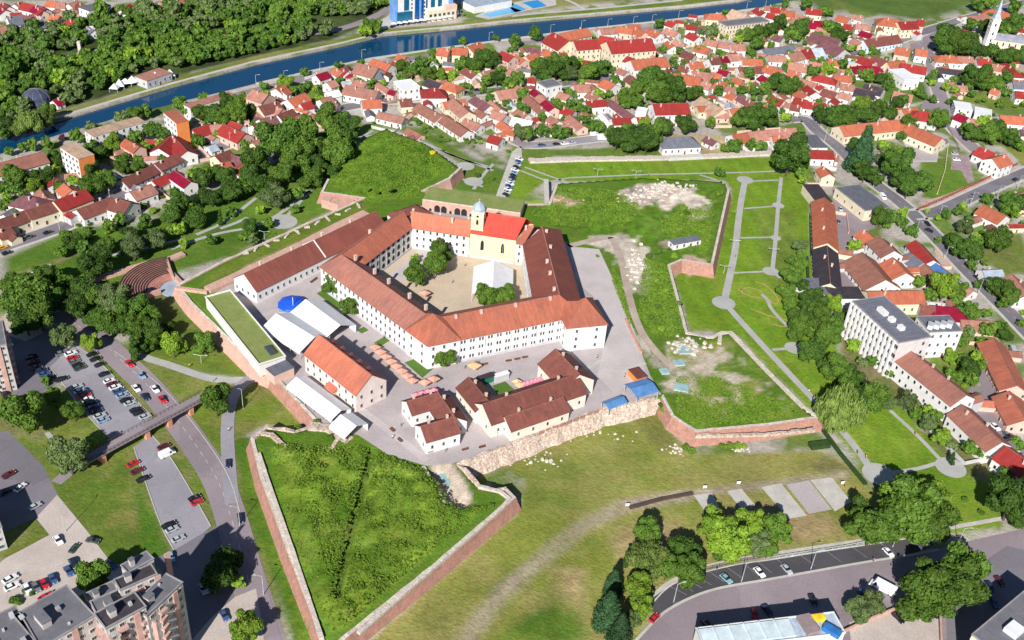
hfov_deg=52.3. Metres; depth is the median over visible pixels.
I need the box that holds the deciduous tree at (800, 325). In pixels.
[786,313,814,340]
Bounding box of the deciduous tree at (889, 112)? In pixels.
[882,106,897,118]
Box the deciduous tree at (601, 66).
[591,60,608,77]
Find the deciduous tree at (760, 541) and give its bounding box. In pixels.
[748,528,774,558]
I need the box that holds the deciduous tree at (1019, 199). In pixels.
[1012,192,1023,209]
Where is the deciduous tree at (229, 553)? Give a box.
[211,544,243,567]
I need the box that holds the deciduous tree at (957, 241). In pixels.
[947,233,965,256]
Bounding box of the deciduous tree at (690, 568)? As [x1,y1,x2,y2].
[672,551,707,589]
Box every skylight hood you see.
[927,321,934,329]
[933,320,940,329]
[940,320,946,328]
[946,320,953,328]
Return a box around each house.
[0,2,17,12]
[0,7,11,20]
[0,25,7,33]
[0,151,49,194]
[0,194,53,218]
[0,210,31,245]
[0,226,16,244]
[5,15,24,34]
[10,11,20,15]
[11,1,22,11]
[17,2,48,18]
[21,13,33,20]
[25,19,46,32]
[25,202,59,228]
[29,5,61,18]
[32,189,55,199]
[34,8,49,20]
[44,0,56,10]
[47,14,64,23]
[50,97,65,109]
[52,189,93,226]
[55,182,79,198]
[56,0,66,10]
[65,0,78,9]
[66,19,74,25]
[70,8,79,17]
[71,196,112,226]
[74,2,84,10]
[78,3,110,18]
[84,117,147,146]
[85,26,101,39]
[100,169,121,191]
[106,197,140,222]
[112,138,146,160]
[116,4,133,18]
[116,164,160,191]
[124,184,158,204]
[146,153,184,175]
[146,172,170,192]
[149,134,176,156]
[159,170,198,199]
[172,136,209,165]
[183,91,232,121]
[190,123,219,144]
[204,144,219,155]
[209,122,222,134]
[210,149,233,165]
[212,161,233,167]
[217,124,258,149]
[227,120,250,133]
[230,154,240,165]
[232,163,257,180]
[245,89,275,106]
[246,137,279,158]
[248,124,255,134]
[250,106,269,122]
[251,115,279,124]
[255,101,283,117]
[256,106,286,117]
[270,84,288,98]
[275,108,297,123]
[280,87,292,100]
[282,92,311,114]
[298,100,315,113]
[305,71,331,85]
[310,112,323,130]
[315,95,334,108]
[323,78,339,91]
[323,89,342,102]
[330,68,341,79]
[334,101,340,111]
[339,68,349,80]
[341,85,381,103]
[345,71,353,78]
[346,63,383,81]
[350,79,370,88]
[360,97,382,121]
[366,72,382,83]
[368,58,396,75]
[371,111,413,131]
[374,82,390,97]
[382,88,398,105]
[393,53,409,62]
[393,79,419,100]
[397,98,413,113]
[402,127,425,140]
[402,390,467,453]
[403,103,442,127]
[419,88,447,108]
[422,78,447,88]
[435,47,451,65]
[437,113,474,141]
[439,99,467,117]
[440,81,465,100]
[447,98,476,122]
[450,68,480,83]
[452,46,467,67]
[455,348,594,440]
[460,118,493,135]
[465,41,485,57]
[468,96,493,114]
[473,100,506,114]
[474,109,489,123]
[477,69,493,81]
[486,134,505,149]
[488,110,511,124]
[491,51,518,71]
[491,87,518,108]
[493,120,517,139]
[505,68,523,76]
[505,127,515,140]
[509,116,535,127]
[511,109,532,119]
[512,53,528,69]
[514,84,529,90]
[522,52,538,66]
[522,95,551,119]
[526,46,543,56]
[527,75,536,85]
[529,88,546,97]
[534,94,548,102]
[534,124,570,136]
[536,78,562,100]
[540,49,552,57]
[540,99,559,117]
[541,32,570,55]
[545,115,562,124]
[555,90,577,102]
[558,27,592,40]
[559,107,577,118]
[561,115,587,135]
[569,37,601,64]
[570,82,591,98]
[582,99,607,119]
[584,92,602,100]
[593,26,618,38]
[597,79,620,95]
[597,113,612,118]
[598,35,616,43]
[598,113,611,129]
[600,37,656,68]
[607,99,635,123]
[608,113,631,127]
[614,67,630,79]
[615,25,633,39]
[622,56,635,69]
[622,74,636,87]
[624,57,670,76]
[625,23,641,29]
[630,27,648,38]
[635,106,647,116]
[635,116,650,125]
[644,28,667,43]
[647,103,690,125]
[656,136,703,160]
[661,28,681,42]
[661,40,686,53]
[664,20,678,30]
[672,40,685,53]
[674,73,702,86]
[677,65,688,74]
[678,51,696,64]
[684,23,695,34]
[684,31,702,47]
[684,62,704,74]
[690,104,705,117]
[691,96,729,118]
[692,44,711,60]
[693,70,713,81]
[696,26,706,37]
[699,57,721,71]
[700,81,712,94]
[701,136,720,149]
[703,12,727,25]
[704,38,718,52]
[705,110,731,127]
[712,71,722,82]
[712,82,725,94]
[716,91,736,106]
[717,56,730,66]
[717,67,729,80]
[718,40,730,51]
[718,85,736,100]
[724,52,743,66]
[724,104,767,119]
[725,130,755,150]
[726,9,749,19]
[729,42,745,56]
[731,76,744,86]
[734,66,763,82]
[734,94,748,106]
[737,127,797,143]
[739,71,749,82]
[740,57,762,66]
[744,100,754,106]
[746,7,766,17]
[755,64,786,79]
[756,75,768,84]
[757,45,796,55]
[763,5,772,12]
[765,12,778,22]
[765,54,787,65]
[767,96,786,112]
[769,135,784,149]
[770,6,785,14]
[771,34,787,46]
[779,9,795,24]
[781,103,790,112]
[783,51,808,64]
[786,69,802,78]
[787,62,809,78]
[788,18,797,26]
[789,104,800,115]
[791,90,811,101]
[791,97,808,112]
[794,14,811,19]
[794,245,841,291]
[795,48,815,62]
[800,78,816,88]
[801,85,819,101]
[801,101,817,115]
[803,32,842,46]
[804,8,821,20]
[804,166,835,185]
[806,135,827,149]
[808,20,822,32]
[808,61,822,66]
[809,148,834,165]
[810,197,848,233]
[811,47,826,62]
[811,74,837,89]
[811,218,853,259]
[814,40,851,58]
[814,83,833,92]
[814,87,838,104]
[815,27,830,36]
[824,154,838,170]
[825,286,864,308]
[827,58,839,68]
[827,70,841,76]
[829,97,842,105]
[830,117,900,143]
[832,74,851,91]
[834,15,851,27]
[837,92,853,103]
[838,83,854,94]
[840,252,900,290]
[843,23,854,30]
[847,229,883,253]
[848,38,861,49]
[849,64,883,79]
[850,14,864,23]
[852,87,876,100]
[854,22,870,33]
[855,56,877,65]
[856,29,874,40]
[860,35,902,52]
[861,287,926,320]
[862,83,885,100]
[864,235,910,264]
[870,55,887,70]
[873,18,901,36]
[878,257,926,288]
[884,59,905,70]
[888,68,919,89]
[890,351,984,422]
[891,90,913,107]
[893,46,910,62]
[893,107,918,119]
[895,21,922,40]
[899,63,926,81]
[899,123,924,141]
[904,240,951,269]
[904,252,928,266]
[905,126,948,153]
[910,109,935,130]
[912,47,927,63]
[912,263,933,285]
[915,315,962,357]
[916,18,924,32]
[916,302,935,315]
[925,299,967,325]
[929,404,1019,464]
[930,55,962,68]
[930,263,962,282]
[936,67,961,81]
[948,84,968,99]
[950,113,970,129]
[951,100,972,117]
[956,13,990,23]
[956,56,974,68]
[959,319,999,344]
[961,28,983,42]
[963,287,978,300]
[966,204,1009,227]
[969,118,979,125]
[970,146,1000,164]
[972,106,991,118]
[974,58,991,67]
[975,266,1004,285]
[975,338,1023,399]
[978,154,1013,178]
[979,391,1023,433]
[981,9,1009,19]
[988,88,1001,99]
[988,445,1023,482]
[991,63,1004,75]
[995,114,1023,129]
[999,63,1023,83]
[1003,274,1023,307]
[1007,80,1023,91]
[1008,91,1023,104]
[1013,27,1023,35]
[1019,129,1023,139]
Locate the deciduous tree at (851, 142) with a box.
[847,137,858,150]
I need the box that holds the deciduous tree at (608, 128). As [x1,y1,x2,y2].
[603,125,619,142]
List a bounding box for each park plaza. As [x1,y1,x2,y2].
[271,215,296,228]
[456,162,473,169]
[464,177,482,185]
[712,296,734,308]
[737,176,752,183]
[762,267,778,274]
[770,235,780,240]
[772,203,783,207]
[784,342,799,353]
[862,463,894,484]
[935,457,966,477]
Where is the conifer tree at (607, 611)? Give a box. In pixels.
[590,591,622,634]
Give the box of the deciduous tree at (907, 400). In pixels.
[897,388,916,409]
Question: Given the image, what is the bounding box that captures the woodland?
[0,0,389,119]
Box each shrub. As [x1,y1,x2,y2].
[8,595,19,603]
[15,597,23,605]
[29,589,35,596]
[59,229,68,235]
[82,229,92,235]
[139,202,148,207]
[148,207,157,213]
[294,424,301,429]
[327,433,333,439]
[385,187,393,190]
[645,252,651,258]
[653,276,659,282]
[654,249,661,254]
[657,325,664,331]
[670,253,678,258]
[670,313,678,318]
[678,204,687,209]
[681,443,689,450]
[682,210,690,215]
[686,246,695,251]
[688,447,695,454]
[715,190,724,195]
[718,443,726,448]
[726,441,733,448]
[734,441,742,448]
[961,496,968,501]
[977,509,984,514]
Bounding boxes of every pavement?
[0,78,577,254]
[491,128,604,148]
[599,0,1023,80]
[794,115,1023,339]
[908,166,1023,219]
[924,51,981,151]
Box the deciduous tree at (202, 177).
[192,167,214,187]
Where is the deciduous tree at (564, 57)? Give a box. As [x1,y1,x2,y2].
[550,51,570,77]
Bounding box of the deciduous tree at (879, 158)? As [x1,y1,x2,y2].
[875,147,897,163]
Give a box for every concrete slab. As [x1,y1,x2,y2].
[694,493,719,509]
[727,489,754,507]
[762,483,806,518]
[811,477,850,510]
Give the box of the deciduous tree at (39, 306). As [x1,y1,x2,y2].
[18,291,54,331]
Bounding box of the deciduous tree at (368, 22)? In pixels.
[362,17,376,30]
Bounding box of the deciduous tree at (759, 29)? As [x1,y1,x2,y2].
[752,24,767,36]
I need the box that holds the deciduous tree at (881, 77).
[873,73,888,84]
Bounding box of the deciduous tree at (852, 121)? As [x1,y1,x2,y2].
[845,115,857,124]
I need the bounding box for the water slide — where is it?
[509,4,525,12]
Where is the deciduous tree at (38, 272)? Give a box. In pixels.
[31,266,54,283]
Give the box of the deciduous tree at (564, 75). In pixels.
[558,68,567,80]
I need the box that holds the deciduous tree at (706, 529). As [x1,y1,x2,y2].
[696,503,738,540]
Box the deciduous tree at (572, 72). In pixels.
[564,65,578,80]
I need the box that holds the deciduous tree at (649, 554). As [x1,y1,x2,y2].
[626,533,670,582]
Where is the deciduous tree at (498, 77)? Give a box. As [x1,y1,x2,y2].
[489,70,504,85]
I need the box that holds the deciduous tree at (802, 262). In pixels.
[793,254,809,270]
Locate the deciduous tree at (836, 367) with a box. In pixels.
[819,351,852,384]
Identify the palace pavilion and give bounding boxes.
[405,313,461,368]
[560,297,607,350]
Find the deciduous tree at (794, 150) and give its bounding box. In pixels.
[770,131,810,176]
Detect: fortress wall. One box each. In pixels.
[173,285,191,313]
[177,260,224,285]
[186,301,256,381]
[223,198,364,261]
[246,439,263,489]
[254,373,269,387]
[255,476,290,566]
[266,424,293,432]
[268,381,320,426]
[283,553,324,639]
[294,426,307,432]
[317,191,365,203]
[321,179,329,191]
[338,567,436,639]
[421,178,452,190]
[432,497,520,582]
[448,167,464,187]
[456,464,479,487]
[457,443,515,476]
[504,488,521,509]
[511,408,604,460]
[525,204,550,205]
[549,183,558,204]
[602,402,634,425]
[633,397,659,419]
[657,395,673,428]
[666,415,695,445]
[667,259,681,276]
[667,265,687,332]
[682,259,713,277]
[685,332,712,338]
[692,423,767,446]
[710,189,730,277]
[767,416,823,438]
[804,406,816,415]
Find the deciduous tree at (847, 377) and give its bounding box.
[836,371,859,387]
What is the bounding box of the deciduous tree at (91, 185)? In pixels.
[77,174,105,196]
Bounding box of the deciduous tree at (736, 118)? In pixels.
[730,111,748,128]
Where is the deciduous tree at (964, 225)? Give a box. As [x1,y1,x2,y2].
[956,219,974,233]
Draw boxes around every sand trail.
[738,287,763,297]
[752,309,788,326]
[755,281,778,303]
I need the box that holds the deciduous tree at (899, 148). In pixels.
[888,145,902,152]
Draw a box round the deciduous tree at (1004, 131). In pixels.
[996,122,1019,143]
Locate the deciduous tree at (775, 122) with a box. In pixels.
[765,117,779,126]
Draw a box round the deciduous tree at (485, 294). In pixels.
[475,282,497,305]
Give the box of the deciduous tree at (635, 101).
[626,96,644,110]
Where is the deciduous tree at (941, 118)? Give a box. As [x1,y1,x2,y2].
[928,109,951,131]
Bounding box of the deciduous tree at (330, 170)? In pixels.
[322,163,339,177]
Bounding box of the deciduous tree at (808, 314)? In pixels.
[804,310,814,319]
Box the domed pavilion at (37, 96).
[23,87,51,108]
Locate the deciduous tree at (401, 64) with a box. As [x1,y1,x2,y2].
[395,59,409,70]
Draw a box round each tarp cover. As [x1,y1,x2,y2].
[659,368,669,374]
[672,359,685,365]
[674,382,688,392]
[676,345,691,353]
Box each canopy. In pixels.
[601,395,627,414]
[624,378,658,404]
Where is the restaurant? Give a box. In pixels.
[134,68,171,88]
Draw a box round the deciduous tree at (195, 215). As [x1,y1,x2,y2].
[182,204,206,228]
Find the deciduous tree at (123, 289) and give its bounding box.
[105,284,131,306]
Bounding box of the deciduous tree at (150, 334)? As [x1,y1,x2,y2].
[137,319,162,349]
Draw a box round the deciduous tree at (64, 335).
[49,323,76,350]
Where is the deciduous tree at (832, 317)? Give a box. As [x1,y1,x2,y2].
[829,313,845,330]
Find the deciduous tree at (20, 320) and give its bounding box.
[6,308,42,335]
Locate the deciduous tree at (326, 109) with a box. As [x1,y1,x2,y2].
[314,101,339,124]
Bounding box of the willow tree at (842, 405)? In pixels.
[813,382,868,433]
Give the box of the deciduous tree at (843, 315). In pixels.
[834,311,846,321]
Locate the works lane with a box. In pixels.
[979,369,995,399]
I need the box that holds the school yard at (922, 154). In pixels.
[907,144,936,159]
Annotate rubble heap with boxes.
[510,451,567,470]
[570,430,637,441]
[617,188,645,202]
[625,239,644,289]
[636,179,696,198]
[661,443,683,455]
[666,335,713,355]
[732,447,750,451]
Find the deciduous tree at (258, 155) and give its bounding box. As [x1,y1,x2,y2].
[239,144,270,171]
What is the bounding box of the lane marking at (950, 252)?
[797,118,1008,311]
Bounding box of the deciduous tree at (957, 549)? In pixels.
[942,540,992,578]
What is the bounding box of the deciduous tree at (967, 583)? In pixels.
[915,553,991,607]
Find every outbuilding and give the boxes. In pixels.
[16,184,34,195]
[47,177,60,192]
[64,173,79,182]
[109,156,115,165]
[142,155,158,165]
[144,139,155,148]
[242,119,249,126]
[275,97,282,104]
[341,81,351,87]
[342,65,351,71]
[382,72,390,81]
[415,75,423,82]
[429,62,437,68]
[442,61,457,70]
[444,67,453,72]
[472,78,480,87]
[480,66,490,71]
[506,102,516,110]
[518,47,525,56]
[519,68,531,76]
[525,86,535,90]
[532,116,541,123]
[580,112,592,122]
[585,79,598,86]
[590,83,596,92]
[611,96,618,103]
[671,20,684,26]
[688,14,697,20]
[707,95,716,102]
[716,33,730,38]
[725,102,733,109]
[726,67,736,73]
[756,53,765,57]
[777,28,783,34]
[777,93,790,102]
[806,41,816,47]
[845,55,858,60]
[846,61,855,67]
[984,224,996,230]
[1006,224,1023,232]
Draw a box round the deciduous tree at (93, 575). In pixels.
[74,558,111,591]
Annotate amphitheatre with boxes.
[119,257,183,298]
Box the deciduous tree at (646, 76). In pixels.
[632,65,658,91]
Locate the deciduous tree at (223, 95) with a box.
[218,90,233,107]
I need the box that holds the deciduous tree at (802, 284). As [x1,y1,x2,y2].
[795,279,809,290]
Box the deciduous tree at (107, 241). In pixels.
[96,235,115,249]
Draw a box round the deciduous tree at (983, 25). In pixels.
[978,18,989,34]
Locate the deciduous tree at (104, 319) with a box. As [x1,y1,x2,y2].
[93,310,123,335]
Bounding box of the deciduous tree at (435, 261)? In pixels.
[423,249,447,278]
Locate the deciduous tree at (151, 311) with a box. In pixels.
[140,304,160,319]
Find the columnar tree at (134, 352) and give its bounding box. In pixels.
[127,331,139,361]
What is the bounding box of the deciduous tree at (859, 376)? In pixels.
[848,363,866,384]
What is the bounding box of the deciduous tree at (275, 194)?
[258,181,290,207]
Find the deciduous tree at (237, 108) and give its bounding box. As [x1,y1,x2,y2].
[226,96,247,123]
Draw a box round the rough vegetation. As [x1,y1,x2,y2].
[531,186,801,426]
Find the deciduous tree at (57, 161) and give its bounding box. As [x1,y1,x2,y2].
[48,156,64,168]
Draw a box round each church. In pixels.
[469,212,533,263]
[982,0,1023,50]
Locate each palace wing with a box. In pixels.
[319,211,411,273]
[319,254,434,352]
[409,208,470,256]
[431,294,565,361]
[515,225,540,264]
[521,226,579,300]
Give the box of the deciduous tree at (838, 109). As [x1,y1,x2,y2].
[823,104,843,125]
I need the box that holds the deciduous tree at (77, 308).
[59,297,90,318]
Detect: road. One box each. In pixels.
[52,311,280,639]
[221,376,253,503]
[267,4,389,42]
[595,0,1023,80]
[639,529,1023,639]
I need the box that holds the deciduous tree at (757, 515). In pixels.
[739,507,763,533]
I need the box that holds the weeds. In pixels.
[273,443,489,630]
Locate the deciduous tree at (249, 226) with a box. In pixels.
[241,217,258,236]
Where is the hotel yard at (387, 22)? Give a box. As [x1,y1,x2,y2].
[381,15,395,28]
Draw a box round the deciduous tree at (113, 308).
[101,301,116,312]
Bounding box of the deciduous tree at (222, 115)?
[210,106,233,124]
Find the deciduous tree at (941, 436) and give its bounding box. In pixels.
[930,427,950,445]
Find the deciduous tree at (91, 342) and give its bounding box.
[80,332,102,351]
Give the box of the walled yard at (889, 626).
[849,607,938,639]
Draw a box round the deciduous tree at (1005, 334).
[995,328,1013,340]
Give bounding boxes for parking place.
[496,145,521,196]
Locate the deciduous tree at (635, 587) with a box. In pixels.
[624,570,653,603]
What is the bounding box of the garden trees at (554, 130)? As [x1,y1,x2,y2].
[0,0,1023,587]
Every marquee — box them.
[109,83,120,92]
[115,79,124,86]
[122,78,129,83]
[128,76,137,85]
[262,313,329,359]
[286,376,351,422]
[290,299,355,336]
[329,413,367,439]
[471,260,512,301]
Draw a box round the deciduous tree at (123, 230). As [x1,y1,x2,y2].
[119,226,138,236]
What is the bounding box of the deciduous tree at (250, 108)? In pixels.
[245,104,254,116]
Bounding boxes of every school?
[717,16,769,37]
[841,295,931,377]
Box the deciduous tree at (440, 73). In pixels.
[435,67,447,80]
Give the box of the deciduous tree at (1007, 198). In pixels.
[998,191,1018,209]
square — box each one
[910,31,937,53]
[920,100,942,111]
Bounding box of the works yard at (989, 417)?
[969,386,1023,454]
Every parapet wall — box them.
[89,251,185,281]
[167,268,181,283]
[174,286,207,293]
[204,210,369,292]
[251,431,288,446]
[257,452,323,639]
[308,422,353,442]
[321,195,353,210]
[330,436,340,448]
[357,484,510,634]
[422,466,445,503]
[528,150,772,163]
[625,317,641,353]
[629,491,693,509]
[694,427,815,437]
[717,332,804,408]
[844,607,895,631]
[938,614,942,639]
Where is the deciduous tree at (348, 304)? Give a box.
[338,297,358,313]
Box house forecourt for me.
[951,154,973,182]
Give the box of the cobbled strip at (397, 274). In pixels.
[387,249,430,280]
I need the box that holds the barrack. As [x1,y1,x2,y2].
[234,211,383,302]
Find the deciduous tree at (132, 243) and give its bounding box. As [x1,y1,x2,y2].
[120,231,145,261]
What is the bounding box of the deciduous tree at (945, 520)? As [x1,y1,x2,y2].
[919,496,961,543]
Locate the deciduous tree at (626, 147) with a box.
[620,141,637,154]
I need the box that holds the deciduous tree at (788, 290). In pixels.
[775,284,798,297]
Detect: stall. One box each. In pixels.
[477,372,493,384]
[494,370,509,382]
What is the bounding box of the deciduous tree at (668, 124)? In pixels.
[654,116,673,135]
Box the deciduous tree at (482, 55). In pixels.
[473,48,490,67]
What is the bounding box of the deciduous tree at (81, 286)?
[75,278,99,294]
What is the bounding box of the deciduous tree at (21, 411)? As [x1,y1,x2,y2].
[0,390,46,433]
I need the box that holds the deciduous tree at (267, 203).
[256,190,270,206]
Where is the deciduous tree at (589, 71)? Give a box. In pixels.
[577,63,598,79]
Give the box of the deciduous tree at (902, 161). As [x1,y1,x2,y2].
[881,147,915,173]
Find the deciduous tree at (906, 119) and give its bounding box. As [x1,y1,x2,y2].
[899,114,918,127]
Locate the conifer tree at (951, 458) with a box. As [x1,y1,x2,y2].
[947,452,954,465]
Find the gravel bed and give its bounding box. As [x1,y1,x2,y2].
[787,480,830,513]
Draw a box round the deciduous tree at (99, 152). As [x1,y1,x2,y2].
[91,145,109,162]
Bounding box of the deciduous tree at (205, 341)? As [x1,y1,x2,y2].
[190,330,214,354]
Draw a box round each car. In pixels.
[0,487,12,495]
[1,250,11,255]
[1,391,7,397]
[1,470,16,479]
[1,573,18,584]
[3,581,20,591]
[13,482,27,492]
[21,582,31,594]
[25,354,37,359]
[27,359,40,364]
[28,501,42,510]
[30,364,42,369]
[30,581,41,593]
[34,367,47,373]
[37,590,52,599]
[38,371,50,376]
[39,578,49,589]
[43,230,52,234]
[47,573,57,584]
[52,534,63,545]
[54,350,66,356]
[55,375,68,382]
[63,565,74,576]
[64,350,77,356]
[66,355,78,360]
[67,557,77,569]
[68,358,80,364]
[68,542,80,553]
[70,383,83,389]
[71,362,83,367]
[73,364,85,371]
[73,387,86,394]
[76,390,88,396]
[78,392,91,399]
[80,396,93,401]
[84,399,96,406]
[85,536,100,543]
[86,351,97,357]
[86,403,99,410]
[89,356,101,361]
[89,408,102,414]
[93,412,106,419]
[94,361,105,367]
[96,416,109,423]
[98,370,110,376]
[103,377,114,383]
[105,380,118,387]
[105,560,118,569]
[108,384,121,390]
[112,387,124,394]
[115,392,128,398]
[119,396,132,403]
[124,359,134,367]
[124,399,136,406]
[126,459,139,467]
[129,406,141,412]
[130,466,144,475]
[131,384,140,392]
[132,409,144,415]
[136,474,150,483]
[137,372,145,379]
[138,413,151,419]
[140,392,149,400]
[150,385,159,393]
[156,442,170,450]
[158,395,166,403]
[161,520,176,529]
[165,525,178,533]
[170,551,175,561]
[171,534,185,543]
[188,493,201,501]
[190,498,203,506]
[197,583,208,595]
[219,609,229,621]
[225,459,230,467]
[237,513,243,523]
[648,612,660,623]
[700,618,711,625]
[719,573,732,584]
[751,608,758,620]
[753,566,765,577]
[760,604,773,616]
[780,563,792,574]
[808,594,818,605]
[857,588,864,594]
[882,547,894,557]
[891,611,905,624]
[984,581,994,591]
[989,422,1000,430]
[989,597,999,608]
[994,575,1006,586]
[1002,431,1010,438]
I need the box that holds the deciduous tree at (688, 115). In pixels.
[674,114,691,121]
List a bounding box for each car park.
[50,345,151,437]
[134,435,210,549]
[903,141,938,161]
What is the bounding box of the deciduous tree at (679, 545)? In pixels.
[667,535,702,559]
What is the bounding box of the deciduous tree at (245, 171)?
[237,163,257,178]
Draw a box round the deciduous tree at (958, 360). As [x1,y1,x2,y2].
[956,353,970,370]
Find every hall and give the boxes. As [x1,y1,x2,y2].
[303,334,387,411]
[461,0,511,13]
[693,611,845,639]
[970,591,1023,639]
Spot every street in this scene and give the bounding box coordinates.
[0,77,598,252]
[154,526,233,638]
[234,54,430,94]
[467,103,596,147]
[519,25,684,44]
[791,116,1023,335]
[909,168,1023,218]
[926,51,978,151]
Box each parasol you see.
[369,343,380,350]
[374,348,385,355]
[380,353,391,359]
[385,357,396,364]
[391,362,402,369]
[396,367,407,374]
[401,372,412,378]
[406,376,418,385]
[419,289,430,295]
[419,378,430,385]
[427,374,439,382]
[430,387,439,391]
[467,361,481,369]
[512,378,521,383]
[514,382,523,387]
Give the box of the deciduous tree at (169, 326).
[158,320,174,332]
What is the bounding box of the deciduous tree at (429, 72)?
[422,66,436,79]
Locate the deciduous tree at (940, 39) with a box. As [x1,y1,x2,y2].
[933,28,953,54]
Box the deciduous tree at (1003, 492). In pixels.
[985,473,1023,520]
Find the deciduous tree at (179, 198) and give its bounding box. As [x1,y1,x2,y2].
[169,186,190,212]
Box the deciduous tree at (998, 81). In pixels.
[988,73,1005,90]
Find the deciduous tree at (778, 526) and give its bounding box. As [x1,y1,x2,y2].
[758,511,792,545]
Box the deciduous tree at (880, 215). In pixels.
[871,204,891,226]
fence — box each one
[707,556,762,568]
[772,541,863,558]
[918,163,1017,209]
[937,143,948,193]
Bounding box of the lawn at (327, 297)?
[317,291,340,308]
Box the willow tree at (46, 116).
[32,108,55,126]
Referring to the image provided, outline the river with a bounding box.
[0,0,790,153]
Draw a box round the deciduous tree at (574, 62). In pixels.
[569,55,579,67]
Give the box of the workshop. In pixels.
[833,184,890,220]
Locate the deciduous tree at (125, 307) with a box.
[115,293,148,315]
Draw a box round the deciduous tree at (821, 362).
[817,355,845,367]
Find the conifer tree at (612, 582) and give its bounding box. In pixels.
[601,569,623,596]
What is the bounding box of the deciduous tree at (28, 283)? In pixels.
[0,271,52,311]
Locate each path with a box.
[44,432,52,438]
[53,0,733,119]
[112,238,181,255]
[139,352,242,382]
[170,190,309,249]
[196,197,257,234]
[220,217,247,228]
[255,309,279,318]
[260,560,285,639]
[286,190,311,214]
[356,135,492,170]
[358,408,429,461]
[418,141,487,166]
[472,164,493,188]
[512,0,682,16]
[521,170,554,184]
[524,167,569,182]
[544,179,548,203]
[550,170,792,181]
[566,0,584,8]
[584,357,608,370]
[607,361,646,376]
[651,538,905,604]
[652,516,1007,599]
[722,183,746,297]
[727,308,816,402]
[732,271,762,273]
[739,236,770,238]
[744,206,773,208]
[753,179,778,181]
[760,294,790,328]
[771,177,782,267]
[771,347,785,350]
[839,431,869,464]
[889,410,940,458]
[893,462,934,473]
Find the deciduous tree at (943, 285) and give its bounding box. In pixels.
[929,270,960,301]
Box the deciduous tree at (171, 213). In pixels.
[160,203,180,223]
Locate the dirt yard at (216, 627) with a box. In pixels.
[192,589,263,639]
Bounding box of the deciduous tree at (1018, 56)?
[1006,46,1022,63]
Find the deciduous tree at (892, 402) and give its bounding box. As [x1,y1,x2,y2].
[882,395,897,408]
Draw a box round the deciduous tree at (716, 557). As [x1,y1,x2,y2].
[706,543,726,560]
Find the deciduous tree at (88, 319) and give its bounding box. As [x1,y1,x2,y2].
[81,306,105,326]
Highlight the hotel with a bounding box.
[390,0,462,24]
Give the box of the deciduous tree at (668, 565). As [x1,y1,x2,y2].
[657,553,677,579]
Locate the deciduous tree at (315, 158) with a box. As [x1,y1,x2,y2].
[308,152,324,166]
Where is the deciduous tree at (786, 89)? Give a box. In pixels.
[778,84,794,94]
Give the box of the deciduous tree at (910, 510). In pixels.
[877,473,945,545]
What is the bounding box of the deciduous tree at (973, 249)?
[960,237,984,260]
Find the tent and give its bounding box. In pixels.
[277,295,304,312]
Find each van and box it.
[158,447,175,459]
[590,131,598,135]
[879,192,885,199]
[1009,345,1016,350]
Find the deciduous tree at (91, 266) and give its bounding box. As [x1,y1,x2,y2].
[76,243,112,279]
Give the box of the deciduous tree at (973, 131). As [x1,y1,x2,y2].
[964,122,984,141]
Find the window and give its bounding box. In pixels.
[480,240,483,249]
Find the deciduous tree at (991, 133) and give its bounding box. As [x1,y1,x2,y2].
[982,120,1000,144]
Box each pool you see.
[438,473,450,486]
[482,8,520,16]
[522,0,546,7]
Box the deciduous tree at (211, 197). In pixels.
[197,187,222,207]
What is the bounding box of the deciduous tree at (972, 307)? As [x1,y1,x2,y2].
[962,300,979,318]
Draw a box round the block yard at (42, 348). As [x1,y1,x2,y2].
[3,326,67,396]
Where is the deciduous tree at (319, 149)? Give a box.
[308,136,325,153]
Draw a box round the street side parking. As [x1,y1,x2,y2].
[518,136,606,147]
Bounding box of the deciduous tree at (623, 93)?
[617,86,636,106]
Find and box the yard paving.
[215,206,660,465]
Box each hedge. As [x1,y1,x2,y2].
[806,256,809,277]
[808,439,830,449]
[809,213,811,256]
[821,429,867,484]
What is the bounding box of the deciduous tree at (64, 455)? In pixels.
[44,435,89,474]
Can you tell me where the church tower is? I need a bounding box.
[471,199,486,230]
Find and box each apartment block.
[0,316,19,392]
[0,523,7,550]
[0,605,35,639]
[14,584,97,639]
[60,142,95,177]
[83,580,115,618]
[89,589,141,639]
[93,591,146,639]
[113,563,160,639]
[120,550,173,593]
[140,573,191,639]
[163,110,190,143]
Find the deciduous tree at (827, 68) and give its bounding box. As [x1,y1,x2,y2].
[820,62,837,74]
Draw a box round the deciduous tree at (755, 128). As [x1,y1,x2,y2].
[746,121,764,130]
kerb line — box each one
[51,368,108,436]
[75,345,148,412]
[114,351,239,511]
[133,447,173,549]
[151,434,210,525]
[635,548,938,639]
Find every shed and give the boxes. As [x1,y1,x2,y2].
[265,360,293,384]
[628,367,646,380]
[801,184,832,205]
[803,278,827,295]
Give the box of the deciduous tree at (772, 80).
[765,71,780,89]
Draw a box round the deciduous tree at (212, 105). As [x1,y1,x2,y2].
[209,103,220,107]
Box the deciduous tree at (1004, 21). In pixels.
[998,18,1014,31]
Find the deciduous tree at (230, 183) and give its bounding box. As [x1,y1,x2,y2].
[220,177,247,199]
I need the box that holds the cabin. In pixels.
[668,235,701,249]
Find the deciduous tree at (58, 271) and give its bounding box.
[37,264,62,286]
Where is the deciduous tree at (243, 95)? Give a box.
[232,91,246,103]
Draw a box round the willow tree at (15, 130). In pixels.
[7,124,26,135]
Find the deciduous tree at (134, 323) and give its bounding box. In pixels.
[124,313,150,336]
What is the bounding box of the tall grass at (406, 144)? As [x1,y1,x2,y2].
[330,132,453,201]
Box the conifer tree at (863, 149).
[842,124,875,175]
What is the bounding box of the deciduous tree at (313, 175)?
[296,164,322,189]
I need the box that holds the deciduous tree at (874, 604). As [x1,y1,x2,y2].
[862,588,885,615]
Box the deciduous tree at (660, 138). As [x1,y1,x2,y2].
[654,136,663,148]

